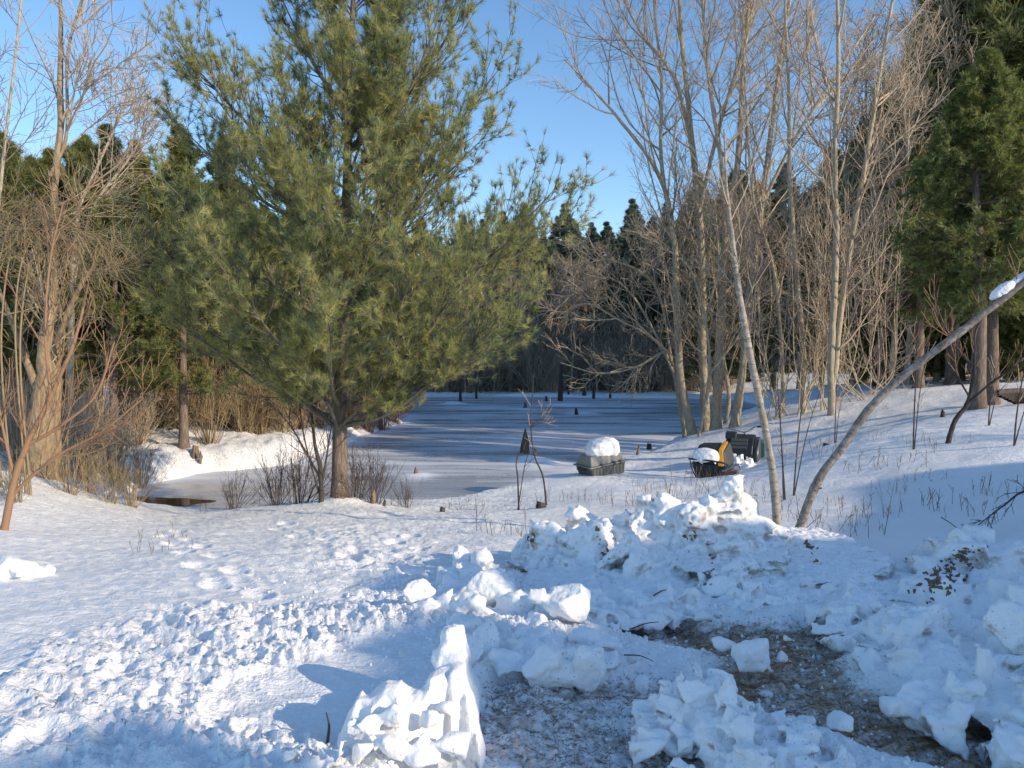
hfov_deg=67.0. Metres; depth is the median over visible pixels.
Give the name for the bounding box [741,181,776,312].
forest pine
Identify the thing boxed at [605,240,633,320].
forest pine
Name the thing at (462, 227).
forest pine
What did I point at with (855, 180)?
hillside pine
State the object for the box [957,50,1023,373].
hemlock
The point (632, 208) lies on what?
forest pine
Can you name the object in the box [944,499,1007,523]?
dry weeds
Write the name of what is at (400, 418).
shore bush
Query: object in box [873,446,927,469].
dry weeds
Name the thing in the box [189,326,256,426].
shore bush
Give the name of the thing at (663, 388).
brush
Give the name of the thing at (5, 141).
bare tree
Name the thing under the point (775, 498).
birch tree
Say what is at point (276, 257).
conifer tree
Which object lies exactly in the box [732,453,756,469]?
snow heap
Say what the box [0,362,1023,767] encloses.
snow ground
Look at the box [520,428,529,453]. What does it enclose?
tree stump
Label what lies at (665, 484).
dry weeds
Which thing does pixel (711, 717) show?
snow heap
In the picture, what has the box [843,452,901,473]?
dry weeds
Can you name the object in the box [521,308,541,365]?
background tree
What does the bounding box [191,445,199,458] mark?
tree stump
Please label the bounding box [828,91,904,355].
hillside pine
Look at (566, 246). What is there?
forest pine
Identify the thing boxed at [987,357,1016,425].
sapling
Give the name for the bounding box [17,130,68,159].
background tree
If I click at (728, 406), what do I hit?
hardwood tree
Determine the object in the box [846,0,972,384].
background tree
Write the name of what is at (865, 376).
hemlock
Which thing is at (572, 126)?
sky
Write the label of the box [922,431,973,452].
dry weeds
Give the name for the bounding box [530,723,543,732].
snow clod
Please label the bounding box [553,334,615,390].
brush
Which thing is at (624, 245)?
forest pine
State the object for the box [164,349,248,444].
willow bush
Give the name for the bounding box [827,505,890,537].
dry weeds
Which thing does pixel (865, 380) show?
hillside pine
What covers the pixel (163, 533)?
dry weeds
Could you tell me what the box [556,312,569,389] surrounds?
background tree
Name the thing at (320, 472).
bank sapling
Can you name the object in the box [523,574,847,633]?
snow heap
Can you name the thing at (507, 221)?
forest pine
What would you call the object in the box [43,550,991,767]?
snow crumbs
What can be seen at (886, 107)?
hillside pine
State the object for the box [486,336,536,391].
brush
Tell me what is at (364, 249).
forest pine
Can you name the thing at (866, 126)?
background tree
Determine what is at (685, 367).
brush
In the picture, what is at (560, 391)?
standing deadwood
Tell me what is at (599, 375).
brush
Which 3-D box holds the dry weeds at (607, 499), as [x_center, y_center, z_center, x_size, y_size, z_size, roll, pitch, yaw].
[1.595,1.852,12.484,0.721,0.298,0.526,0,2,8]
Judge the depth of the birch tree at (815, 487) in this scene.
7.91 m
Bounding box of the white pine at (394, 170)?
[72,0,616,498]
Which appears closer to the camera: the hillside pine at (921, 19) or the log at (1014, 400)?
the log at (1014, 400)
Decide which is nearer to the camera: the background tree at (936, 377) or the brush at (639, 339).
the background tree at (936, 377)
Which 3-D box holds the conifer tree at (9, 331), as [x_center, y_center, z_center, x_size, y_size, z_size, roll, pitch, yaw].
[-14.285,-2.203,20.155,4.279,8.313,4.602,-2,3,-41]
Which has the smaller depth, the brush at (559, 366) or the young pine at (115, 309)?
the young pine at (115, 309)
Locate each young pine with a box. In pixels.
[22,122,183,445]
[22,147,105,379]
[78,140,201,433]
[117,123,253,448]
[162,136,286,428]
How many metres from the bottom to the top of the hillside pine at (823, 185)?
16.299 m
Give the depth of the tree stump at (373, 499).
13.04 m
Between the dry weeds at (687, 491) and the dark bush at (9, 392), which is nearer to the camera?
the dry weeds at (687, 491)
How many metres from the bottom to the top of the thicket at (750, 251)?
8.122 m
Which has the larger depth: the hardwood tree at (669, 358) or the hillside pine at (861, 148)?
the hillside pine at (861, 148)
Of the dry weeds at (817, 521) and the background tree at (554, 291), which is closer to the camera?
the dry weeds at (817, 521)
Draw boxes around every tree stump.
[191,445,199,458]
[198,450,202,463]
[370,488,375,503]
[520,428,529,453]
[536,501,546,508]
[646,443,651,449]
[940,409,945,416]
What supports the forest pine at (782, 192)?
on the snow ground at (104, 610)
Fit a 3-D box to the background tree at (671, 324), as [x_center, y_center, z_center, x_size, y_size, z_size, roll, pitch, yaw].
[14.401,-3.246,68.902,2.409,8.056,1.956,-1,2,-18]
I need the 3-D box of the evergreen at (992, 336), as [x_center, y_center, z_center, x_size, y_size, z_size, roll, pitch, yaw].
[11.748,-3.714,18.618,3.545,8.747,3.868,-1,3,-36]
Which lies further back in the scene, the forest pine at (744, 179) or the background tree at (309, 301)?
the forest pine at (744, 179)
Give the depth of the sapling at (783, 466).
11.54 m
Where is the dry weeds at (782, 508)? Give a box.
[757,494,797,521]
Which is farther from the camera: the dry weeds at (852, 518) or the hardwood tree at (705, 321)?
the hardwood tree at (705, 321)
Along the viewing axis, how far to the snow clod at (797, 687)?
3.93 m
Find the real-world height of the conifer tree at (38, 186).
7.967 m
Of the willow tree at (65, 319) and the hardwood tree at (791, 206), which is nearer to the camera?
the willow tree at (65, 319)
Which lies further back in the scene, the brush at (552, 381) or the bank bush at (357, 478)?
the brush at (552, 381)
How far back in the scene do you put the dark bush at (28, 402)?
18.12 m
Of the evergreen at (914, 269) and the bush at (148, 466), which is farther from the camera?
the evergreen at (914, 269)
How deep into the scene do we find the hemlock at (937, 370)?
31.45 m
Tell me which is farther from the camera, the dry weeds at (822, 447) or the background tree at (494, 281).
the background tree at (494, 281)
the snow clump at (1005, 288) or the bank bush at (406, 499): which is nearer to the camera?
the snow clump at (1005, 288)
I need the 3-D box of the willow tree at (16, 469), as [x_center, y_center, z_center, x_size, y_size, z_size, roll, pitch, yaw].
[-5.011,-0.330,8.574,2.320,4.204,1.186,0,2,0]
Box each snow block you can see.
[0,555,56,579]
[527,583,590,622]
[700,575,736,596]
[711,636,735,651]
[731,638,787,672]
[783,635,793,641]
[826,710,853,731]
[879,696,901,717]
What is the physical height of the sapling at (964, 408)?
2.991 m
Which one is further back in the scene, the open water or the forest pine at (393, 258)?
the forest pine at (393, 258)
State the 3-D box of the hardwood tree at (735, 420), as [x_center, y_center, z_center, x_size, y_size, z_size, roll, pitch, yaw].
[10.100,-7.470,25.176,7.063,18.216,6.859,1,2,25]
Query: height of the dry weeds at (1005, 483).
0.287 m
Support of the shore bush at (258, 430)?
on the snow ground at (104, 610)
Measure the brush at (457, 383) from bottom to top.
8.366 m
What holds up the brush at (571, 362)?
on the snow ground at (104, 610)
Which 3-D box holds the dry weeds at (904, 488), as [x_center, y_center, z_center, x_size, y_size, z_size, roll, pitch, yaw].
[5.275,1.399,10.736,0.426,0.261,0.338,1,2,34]
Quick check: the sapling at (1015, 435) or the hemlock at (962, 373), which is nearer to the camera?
the sapling at (1015, 435)
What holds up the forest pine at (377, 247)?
on the snow ground at (104, 610)
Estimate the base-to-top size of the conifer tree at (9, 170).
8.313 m
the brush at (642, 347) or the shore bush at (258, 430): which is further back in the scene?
the brush at (642, 347)
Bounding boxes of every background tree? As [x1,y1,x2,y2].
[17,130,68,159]
[265,263,298,357]
[303,275,316,423]
[470,270,497,390]
[485,263,506,343]
[500,265,526,387]
[507,254,538,391]
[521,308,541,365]
[528,248,548,350]
[536,256,567,360]
[553,236,594,392]
[554,264,581,389]
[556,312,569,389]
[567,306,592,387]
[568,271,586,387]
[577,241,611,391]
[605,312,619,344]
[611,302,633,391]
[663,305,681,350]
[761,134,825,384]
[802,49,894,388]
[813,0,921,387]
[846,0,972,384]
[852,0,941,379]
[857,22,941,380]
[893,0,976,381]
[895,0,988,362]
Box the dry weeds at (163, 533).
[138,520,187,538]
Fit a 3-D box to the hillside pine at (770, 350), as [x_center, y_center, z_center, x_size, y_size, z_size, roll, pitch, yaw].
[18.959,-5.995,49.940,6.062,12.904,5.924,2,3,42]
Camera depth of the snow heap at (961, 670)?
3.82 m
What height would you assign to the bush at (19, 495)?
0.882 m
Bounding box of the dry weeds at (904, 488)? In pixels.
[873,477,906,493]
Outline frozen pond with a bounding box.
[118,395,756,507]
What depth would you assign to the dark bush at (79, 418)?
17.09 m
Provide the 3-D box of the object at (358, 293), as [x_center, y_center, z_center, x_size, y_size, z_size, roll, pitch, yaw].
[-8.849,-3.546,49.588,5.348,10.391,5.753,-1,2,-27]
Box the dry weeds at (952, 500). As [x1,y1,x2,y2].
[930,486,986,511]
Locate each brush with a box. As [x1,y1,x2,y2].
[423,346,475,391]
[439,301,541,392]
[442,308,516,391]
[444,329,503,392]
[466,294,543,391]
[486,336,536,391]
[494,301,583,392]
[500,319,542,389]
[507,304,599,388]
[521,335,583,392]
[533,339,591,390]
[541,296,658,390]
[548,320,595,388]
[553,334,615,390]
[566,334,590,387]
[578,347,612,389]
[586,331,644,392]
[593,323,673,391]
[613,308,697,391]
[647,345,687,391]
[651,360,668,390]
[655,294,714,391]
[655,323,712,391]
[655,343,707,391]
[689,331,748,390]
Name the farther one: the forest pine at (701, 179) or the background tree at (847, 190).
the forest pine at (701, 179)
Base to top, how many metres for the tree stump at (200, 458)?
0.456 m
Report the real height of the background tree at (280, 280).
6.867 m
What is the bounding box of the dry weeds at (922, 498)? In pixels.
[866,481,941,511]
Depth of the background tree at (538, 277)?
74.49 m
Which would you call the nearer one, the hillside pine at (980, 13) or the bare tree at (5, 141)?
the bare tree at (5, 141)
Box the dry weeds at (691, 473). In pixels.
[663,463,706,485]
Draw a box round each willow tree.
[0,150,144,495]
[0,150,198,481]
[0,164,171,530]
[1,0,187,480]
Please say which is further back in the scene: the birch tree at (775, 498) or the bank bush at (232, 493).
the bank bush at (232, 493)
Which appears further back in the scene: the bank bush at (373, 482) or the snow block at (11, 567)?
the bank bush at (373, 482)
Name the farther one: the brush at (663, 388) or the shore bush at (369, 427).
the brush at (663, 388)
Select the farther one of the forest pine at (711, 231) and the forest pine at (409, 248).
the forest pine at (409, 248)
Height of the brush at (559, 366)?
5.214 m
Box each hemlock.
[840,235,912,386]
[853,246,944,383]
[896,202,1008,379]
[936,202,1023,378]
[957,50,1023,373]
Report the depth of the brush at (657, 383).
70.55 m
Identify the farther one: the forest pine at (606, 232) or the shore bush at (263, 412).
the forest pine at (606, 232)
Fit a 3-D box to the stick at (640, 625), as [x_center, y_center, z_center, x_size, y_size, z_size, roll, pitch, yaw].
[0.753,1.371,4.400,0.210,0.022,0.011,-1,2,-28]
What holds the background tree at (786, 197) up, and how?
on the snow ground at (104, 610)
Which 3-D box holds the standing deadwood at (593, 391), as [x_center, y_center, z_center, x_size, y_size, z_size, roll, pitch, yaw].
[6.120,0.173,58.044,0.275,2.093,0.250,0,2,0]
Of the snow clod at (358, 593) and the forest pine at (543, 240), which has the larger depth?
the forest pine at (543, 240)
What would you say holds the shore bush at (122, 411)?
on the snow ground at (104, 610)
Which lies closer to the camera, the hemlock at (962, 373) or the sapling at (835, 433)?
the sapling at (835, 433)
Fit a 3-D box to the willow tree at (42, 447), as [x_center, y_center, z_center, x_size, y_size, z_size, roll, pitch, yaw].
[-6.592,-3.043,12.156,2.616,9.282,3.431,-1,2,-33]
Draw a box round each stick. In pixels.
[325,712,329,743]
[624,654,652,660]
[629,622,655,629]
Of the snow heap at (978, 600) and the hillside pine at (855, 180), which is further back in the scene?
the hillside pine at (855, 180)
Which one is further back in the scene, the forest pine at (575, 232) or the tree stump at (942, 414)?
the forest pine at (575, 232)
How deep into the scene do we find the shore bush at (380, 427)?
33.55 m
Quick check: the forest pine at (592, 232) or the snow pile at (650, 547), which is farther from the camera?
the forest pine at (592, 232)
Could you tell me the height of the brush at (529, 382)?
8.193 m
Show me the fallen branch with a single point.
(1005, 504)
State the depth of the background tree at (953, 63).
28.47 m
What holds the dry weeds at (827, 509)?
on the snow ground at (104, 610)
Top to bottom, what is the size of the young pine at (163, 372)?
9.432 m
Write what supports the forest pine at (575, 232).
on the snow ground at (104, 610)
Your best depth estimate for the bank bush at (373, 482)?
13.21 m
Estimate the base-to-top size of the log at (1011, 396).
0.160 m
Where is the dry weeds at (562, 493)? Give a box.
[546,487,585,501]
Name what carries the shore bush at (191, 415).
on the snow ground at (104, 610)
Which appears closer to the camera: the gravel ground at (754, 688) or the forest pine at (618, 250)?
the gravel ground at (754, 688)
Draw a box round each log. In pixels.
[993,388,1023,395]
[997,394,1023,397]
[1001,395,1023,398]
[1004,397,1023,400]
[1007,398,1023,401]
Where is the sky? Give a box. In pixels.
[0,0,925,292]
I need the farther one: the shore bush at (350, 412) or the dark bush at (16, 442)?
the shore bush at (350, 412)
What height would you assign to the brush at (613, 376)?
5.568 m
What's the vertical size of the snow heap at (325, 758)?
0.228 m
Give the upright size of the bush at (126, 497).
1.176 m
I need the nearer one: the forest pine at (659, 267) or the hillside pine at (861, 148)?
the hillside pine at (861, 148)
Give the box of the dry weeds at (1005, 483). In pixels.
[980,471,1023,498]
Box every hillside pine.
[680,235,739,392]
[707,228,770,392]
[730,192,795,389]
[754,191,816,388]
[775,199,847,386]
[783,148,842,317]
[796,114,870,383]
[803,151,872,384]
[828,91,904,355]
[830,34,930,379]
[841,0,923,152]
[863,3,942,377]
[868,37,932,377]
[880,0,1023,334]
[903,13,933,155]
[912,0,1023,369]
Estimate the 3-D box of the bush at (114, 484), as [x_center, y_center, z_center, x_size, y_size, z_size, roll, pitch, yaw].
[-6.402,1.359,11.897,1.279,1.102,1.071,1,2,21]
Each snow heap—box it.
[219,741,356,767]
[478,623,648,695]
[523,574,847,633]
[628,660,855,767]
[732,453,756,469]
[804,581,1023,767]
[893,569,1023,617]
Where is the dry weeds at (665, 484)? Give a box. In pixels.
[631,482,667,494]
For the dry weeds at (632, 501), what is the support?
on the snow ground at (104, 610)
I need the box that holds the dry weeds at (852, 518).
[837,505,872,527]
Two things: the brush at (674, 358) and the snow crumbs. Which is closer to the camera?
the snow crumbs
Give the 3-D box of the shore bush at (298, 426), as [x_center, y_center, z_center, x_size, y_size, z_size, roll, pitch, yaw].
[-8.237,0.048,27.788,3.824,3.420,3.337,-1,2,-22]
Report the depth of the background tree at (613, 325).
72.93 m
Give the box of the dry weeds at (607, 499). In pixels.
[588,492,633,506]
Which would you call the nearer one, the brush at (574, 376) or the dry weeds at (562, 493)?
the dry weeds at (562, 493)
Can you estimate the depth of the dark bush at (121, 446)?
18.11 m
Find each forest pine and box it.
[353,213,379,253]
[360,229,375,295]
[373,212,388,254]
[375,241,406,311]
[404,239,418,267]
[412,217,430,259]
[415,251,454,389]
[442,234,484,382]
[451,215,465,245]
[474,257,500,333]
[477,218,492,246]
[492,257,529,383]
[495,210,508,261]
[510,203,546,250]
[510,222,538,303]
[520,233,555,369]
[529,240,581,388]
[539,236,547,250]
[546,203,587,251]
[552,238,566,278]
[554,244,592,374]
[560,227,596,361]
[561,223,591,337]
[583,222,601,259]
[583,258,622,380]
[584,233,605,359]
[599,221,623,254]
[603,259,635,369]
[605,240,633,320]
[607,234,667,386]
[616,198,647,305]
[618,214,657,308]
[641,231,667,334]
[645,216,659,262]
[645,221,697,382]
[648,203,677,259]
[651,241,686,336]
[678,172,713,242]
[686,205,709,259]
[696,203,736,365]
[716,170,746,213]
[732,169,752,227]
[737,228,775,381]
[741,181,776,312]
[768,163,800,214]
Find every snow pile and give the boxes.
[403,545,548,665]
[504,474,915,600]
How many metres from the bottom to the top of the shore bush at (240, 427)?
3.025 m
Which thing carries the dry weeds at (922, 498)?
on the snow ground at (104, 610)
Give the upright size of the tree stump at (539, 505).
0.223 m
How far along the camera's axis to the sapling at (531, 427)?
13.03 m
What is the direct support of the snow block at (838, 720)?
on the snow ground at (104, 610)
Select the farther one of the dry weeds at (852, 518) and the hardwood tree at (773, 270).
the hardwood tree at (773, 270)
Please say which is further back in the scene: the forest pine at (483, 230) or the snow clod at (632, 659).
the forest pine at (483, 230)
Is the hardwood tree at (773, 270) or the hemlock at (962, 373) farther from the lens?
the hemlock at (962, 373)
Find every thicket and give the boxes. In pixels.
[717,165,830,419]
[765,159,864,416]
[775,180,907,403]
[811,178,954,395]
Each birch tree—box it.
[681,106,812,524]
[795,243,1023,527]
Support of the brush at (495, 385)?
on the snow ground at (104, 610)
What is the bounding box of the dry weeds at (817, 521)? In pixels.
[796,510,842,528]
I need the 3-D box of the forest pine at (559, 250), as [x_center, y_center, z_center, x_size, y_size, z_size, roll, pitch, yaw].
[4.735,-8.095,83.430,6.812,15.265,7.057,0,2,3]
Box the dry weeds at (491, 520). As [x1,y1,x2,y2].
[476,505,526,536]
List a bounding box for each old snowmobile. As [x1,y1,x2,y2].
[688,441,740,477]
[725,426,765,462]
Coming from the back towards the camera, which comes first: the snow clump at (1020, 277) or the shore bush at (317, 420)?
the shore bush at (317, 420)
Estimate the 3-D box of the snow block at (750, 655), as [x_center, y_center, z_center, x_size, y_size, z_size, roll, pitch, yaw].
[1.307,1.423,4.049,0.290,0.170,0.168,0,2,0]
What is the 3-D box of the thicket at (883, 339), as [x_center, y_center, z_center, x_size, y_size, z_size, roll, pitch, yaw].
[11.877,-3.024,24.800,4.172,7.514,2.794,0,2,0]
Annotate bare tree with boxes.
[0,0,83,246]
[65,16,197,448]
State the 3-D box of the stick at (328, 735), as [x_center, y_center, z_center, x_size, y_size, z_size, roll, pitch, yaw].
[-0.739,1.384,3.102,0.022,0.137,0.013,0,2,0]
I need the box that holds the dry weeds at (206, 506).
[200,497,241,512]
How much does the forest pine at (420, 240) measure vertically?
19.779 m
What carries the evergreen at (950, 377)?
on the snow ground at (104, 610)
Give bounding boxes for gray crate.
[573,452,627,475]
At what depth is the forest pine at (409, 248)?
82.55 m
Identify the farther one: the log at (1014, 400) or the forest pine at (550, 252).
the forest pine at (550, 252)
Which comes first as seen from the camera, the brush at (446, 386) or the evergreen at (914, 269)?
the evergreen at (914, 269)
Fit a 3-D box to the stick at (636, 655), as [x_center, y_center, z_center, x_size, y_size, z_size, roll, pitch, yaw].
[0.648,1.397,3.955,0.168,0.022,0.011,2,3,36]
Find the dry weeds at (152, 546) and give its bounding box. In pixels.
[129,529,192,552]
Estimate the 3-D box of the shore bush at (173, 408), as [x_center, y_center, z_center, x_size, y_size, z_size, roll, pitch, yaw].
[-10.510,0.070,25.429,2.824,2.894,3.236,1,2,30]
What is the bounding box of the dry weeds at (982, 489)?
[972,477,1001,496]
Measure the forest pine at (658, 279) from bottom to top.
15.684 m
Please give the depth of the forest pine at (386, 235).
94.60 m
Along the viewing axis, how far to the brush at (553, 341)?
69.76 m
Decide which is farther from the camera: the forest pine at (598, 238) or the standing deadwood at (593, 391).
the forest pine at (598, 238)
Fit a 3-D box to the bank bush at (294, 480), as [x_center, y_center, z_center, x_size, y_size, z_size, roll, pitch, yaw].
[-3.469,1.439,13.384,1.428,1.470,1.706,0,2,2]
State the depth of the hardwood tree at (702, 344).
27.06 m
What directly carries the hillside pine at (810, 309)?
on the snow ground at (104, 610)
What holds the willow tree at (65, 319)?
on the snow ground at (104, 610)
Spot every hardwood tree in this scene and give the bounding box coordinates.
[507,0,835,431]
[523,0,738,435]
[530,213,702,438]
[623,167,820,436]
[635,0,808,430]
[657,146,789,423]
[696,6,797,412]
[703,0,949,427]
[734,0,955,415]
[735,0,843,413]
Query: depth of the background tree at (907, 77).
35.39 m
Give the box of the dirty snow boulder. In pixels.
[905,524,1023,588]
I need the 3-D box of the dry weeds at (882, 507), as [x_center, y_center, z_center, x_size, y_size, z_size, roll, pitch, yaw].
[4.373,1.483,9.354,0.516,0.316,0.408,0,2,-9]
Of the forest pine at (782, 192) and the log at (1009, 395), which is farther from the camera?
the forest pine at (782, 192)
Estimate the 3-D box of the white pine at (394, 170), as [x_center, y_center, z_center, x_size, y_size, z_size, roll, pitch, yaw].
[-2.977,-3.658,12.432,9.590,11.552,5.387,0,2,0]
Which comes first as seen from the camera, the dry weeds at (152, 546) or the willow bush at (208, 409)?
the dry weeds at (152, 546)
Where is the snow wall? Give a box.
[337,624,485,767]
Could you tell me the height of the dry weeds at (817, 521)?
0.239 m
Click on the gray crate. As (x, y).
(595, 465)
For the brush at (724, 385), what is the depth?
66.40 m
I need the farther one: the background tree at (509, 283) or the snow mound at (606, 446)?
the background tree at (509, 283)
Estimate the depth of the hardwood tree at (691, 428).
26.73 m
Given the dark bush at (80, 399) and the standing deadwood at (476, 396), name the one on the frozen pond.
the standing deadwood at (476, 396)
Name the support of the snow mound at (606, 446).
on the gray crate
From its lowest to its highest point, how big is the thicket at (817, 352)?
7.914 m
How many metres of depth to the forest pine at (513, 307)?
70.98 m
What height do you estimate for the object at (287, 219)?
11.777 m
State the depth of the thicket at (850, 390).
23.94 m
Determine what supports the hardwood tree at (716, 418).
on the snow ground at (104, 610)
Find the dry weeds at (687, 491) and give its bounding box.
[672,480,709,495]
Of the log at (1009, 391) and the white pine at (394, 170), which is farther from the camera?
the log at (1009, 391)
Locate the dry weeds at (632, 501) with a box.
[626,483,658,504]
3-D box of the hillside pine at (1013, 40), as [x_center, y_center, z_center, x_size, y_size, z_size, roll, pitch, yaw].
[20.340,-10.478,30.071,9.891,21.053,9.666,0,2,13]
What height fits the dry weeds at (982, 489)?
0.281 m
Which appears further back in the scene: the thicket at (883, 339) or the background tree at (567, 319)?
the background tree at (567, 319)
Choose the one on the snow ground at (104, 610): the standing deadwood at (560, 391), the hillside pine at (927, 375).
the hillside pine at (927, 375)
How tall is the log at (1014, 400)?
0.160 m
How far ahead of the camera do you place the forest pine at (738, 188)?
94.94 m
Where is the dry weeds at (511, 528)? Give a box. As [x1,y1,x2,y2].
[491,518,522,535]
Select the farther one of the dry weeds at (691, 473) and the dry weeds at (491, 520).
the dry weeds at (691, 473)
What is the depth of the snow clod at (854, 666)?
4.02 m
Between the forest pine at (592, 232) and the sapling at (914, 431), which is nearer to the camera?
the sapling at (914, 431)
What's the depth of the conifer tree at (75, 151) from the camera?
31.17 m
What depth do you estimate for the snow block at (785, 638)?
4.29 m
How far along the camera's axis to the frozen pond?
28.06 m
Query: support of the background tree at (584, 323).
on the snow ground at (104, 610)
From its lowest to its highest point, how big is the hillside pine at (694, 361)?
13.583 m
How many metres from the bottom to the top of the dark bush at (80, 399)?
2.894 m
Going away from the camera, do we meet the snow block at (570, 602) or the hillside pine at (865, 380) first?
the snow block at (570, 602)
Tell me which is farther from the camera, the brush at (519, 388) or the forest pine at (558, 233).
the forest pine at (558, 233)
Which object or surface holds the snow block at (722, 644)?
on the snow ground at (104, 610)
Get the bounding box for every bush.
[0,353,31,450]
[0,366,91,466]
[0,437,65,502]
[7,370,106,460]
[7,386,121,480]
[15,358,106,435]
[28,424,123,495]
[54,438,134,503]
[62,368,160,455]
[63,430,126,493]
[65,395,167,481]
[83,377,156,420]
[91,446,176,507]
[98,364,178,445]
[108,434,174,488]
[118,334,209,428]
[127,352,223,429]
[148,381,218,419]
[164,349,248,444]
[187,358,283,433]
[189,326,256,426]
[212,360,303,434]
[220,465,272,508]
[224,366,291,425]
[235,362,332,429]
[236,363,331,434]
[240,443,315,505]
[255,425,358,504]
[301,351,355,428]
[319,436,405,503]
[326,441,387,499]
[329,382,391,432]
[330,374,373,429]
[376,386,410,429]
[383,472,422,507]
[389,388,419,423]
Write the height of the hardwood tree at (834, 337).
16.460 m
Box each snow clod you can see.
[355,589,362,596]
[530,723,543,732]
[627,651,638,662]
[759,691,772,697]
[794,684,799,690]
[851,662,859,670]
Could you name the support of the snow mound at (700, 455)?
on the old snowmobile at (724, 465)
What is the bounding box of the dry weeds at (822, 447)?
[809,437,860,457]
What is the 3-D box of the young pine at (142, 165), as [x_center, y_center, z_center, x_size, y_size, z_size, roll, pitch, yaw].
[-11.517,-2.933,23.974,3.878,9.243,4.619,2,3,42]
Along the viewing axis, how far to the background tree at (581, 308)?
74.18 m
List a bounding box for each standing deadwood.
[459,378,461,401]
[475,371,477,398]
[557,361,562,400]
[592,373,594,398]
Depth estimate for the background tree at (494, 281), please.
71.80 m
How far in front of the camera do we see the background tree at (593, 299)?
67.35 m
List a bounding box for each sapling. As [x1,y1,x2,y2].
[259,308,354,502]
[515,446,533,509]
[519,373,556,504]
[772,372,789,499]
[793,369,826,495]
[829,377,845,442]
[904,325,935,449]
[921,273,1023,443]
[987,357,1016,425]
[1013,369,1023,445]
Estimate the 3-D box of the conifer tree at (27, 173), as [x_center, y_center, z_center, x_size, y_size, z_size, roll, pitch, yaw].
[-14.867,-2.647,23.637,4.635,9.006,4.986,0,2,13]
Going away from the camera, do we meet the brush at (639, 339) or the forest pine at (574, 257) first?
the brush at (639, 339)
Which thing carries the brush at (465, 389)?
on the snow ground at (104, 610)
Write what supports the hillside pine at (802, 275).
on the snow ground at (104, 610)
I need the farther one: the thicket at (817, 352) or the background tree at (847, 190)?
the background tree at (847, 190)
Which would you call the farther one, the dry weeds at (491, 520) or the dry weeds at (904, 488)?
the dry weeds at (904, 488)
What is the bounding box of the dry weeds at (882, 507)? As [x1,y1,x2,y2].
[860,494,901,517]
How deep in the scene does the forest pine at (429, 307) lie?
71.04 m
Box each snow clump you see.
[989,281,1015,299]
[1011,272,1023,283]
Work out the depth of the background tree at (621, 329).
67.29 m
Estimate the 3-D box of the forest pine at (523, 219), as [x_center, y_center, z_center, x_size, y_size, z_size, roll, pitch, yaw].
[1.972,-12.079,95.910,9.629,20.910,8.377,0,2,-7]
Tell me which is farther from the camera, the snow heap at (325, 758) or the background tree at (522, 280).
the background tree at (522, 280)
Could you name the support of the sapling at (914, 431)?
on the snow ground at (104, 610)
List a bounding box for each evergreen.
[859,142,960,388]
[881,89,987,384]
[886,46,1023,409]
[901,47,1023,404]
[965,98,1023,292]
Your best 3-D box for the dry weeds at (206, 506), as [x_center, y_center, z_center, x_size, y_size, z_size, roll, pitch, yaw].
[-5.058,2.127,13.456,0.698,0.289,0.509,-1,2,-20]
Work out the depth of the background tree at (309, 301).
30.78 m
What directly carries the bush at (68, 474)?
on the snow ground at (104, 610)
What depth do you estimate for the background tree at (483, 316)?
67.35 m
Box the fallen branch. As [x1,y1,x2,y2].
[960,475,1023,528]
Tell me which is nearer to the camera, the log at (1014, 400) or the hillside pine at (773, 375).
the log at (1014, 400)
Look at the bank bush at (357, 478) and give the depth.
13.31 m
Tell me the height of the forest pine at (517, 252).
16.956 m
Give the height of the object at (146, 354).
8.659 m
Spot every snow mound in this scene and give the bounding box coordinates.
[585,437,619,455]
[692,448,718,463]
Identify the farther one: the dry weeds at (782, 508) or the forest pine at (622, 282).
the forest pine at (622, 282)
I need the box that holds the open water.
[131,497,215,505]
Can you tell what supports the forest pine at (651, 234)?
on the snow ground at (104, 610)
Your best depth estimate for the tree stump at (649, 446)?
26.53 m
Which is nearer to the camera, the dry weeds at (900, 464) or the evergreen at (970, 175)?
the dry weeds at (900, 464)
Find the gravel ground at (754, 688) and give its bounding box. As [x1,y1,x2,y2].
[477,615,991,767]
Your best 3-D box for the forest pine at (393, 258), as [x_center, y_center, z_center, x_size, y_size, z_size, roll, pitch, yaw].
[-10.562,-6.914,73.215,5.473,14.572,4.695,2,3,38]
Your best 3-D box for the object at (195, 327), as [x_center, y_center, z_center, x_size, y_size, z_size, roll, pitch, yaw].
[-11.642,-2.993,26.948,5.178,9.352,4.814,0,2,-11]
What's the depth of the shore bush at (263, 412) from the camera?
28.70 m
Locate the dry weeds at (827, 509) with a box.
[794,496,869,525]
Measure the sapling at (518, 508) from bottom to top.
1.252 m
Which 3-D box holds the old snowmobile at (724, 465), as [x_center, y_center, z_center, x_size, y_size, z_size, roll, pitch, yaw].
[4.251,1.619,16.049,1.141,0.787,0.938,1,2,28]

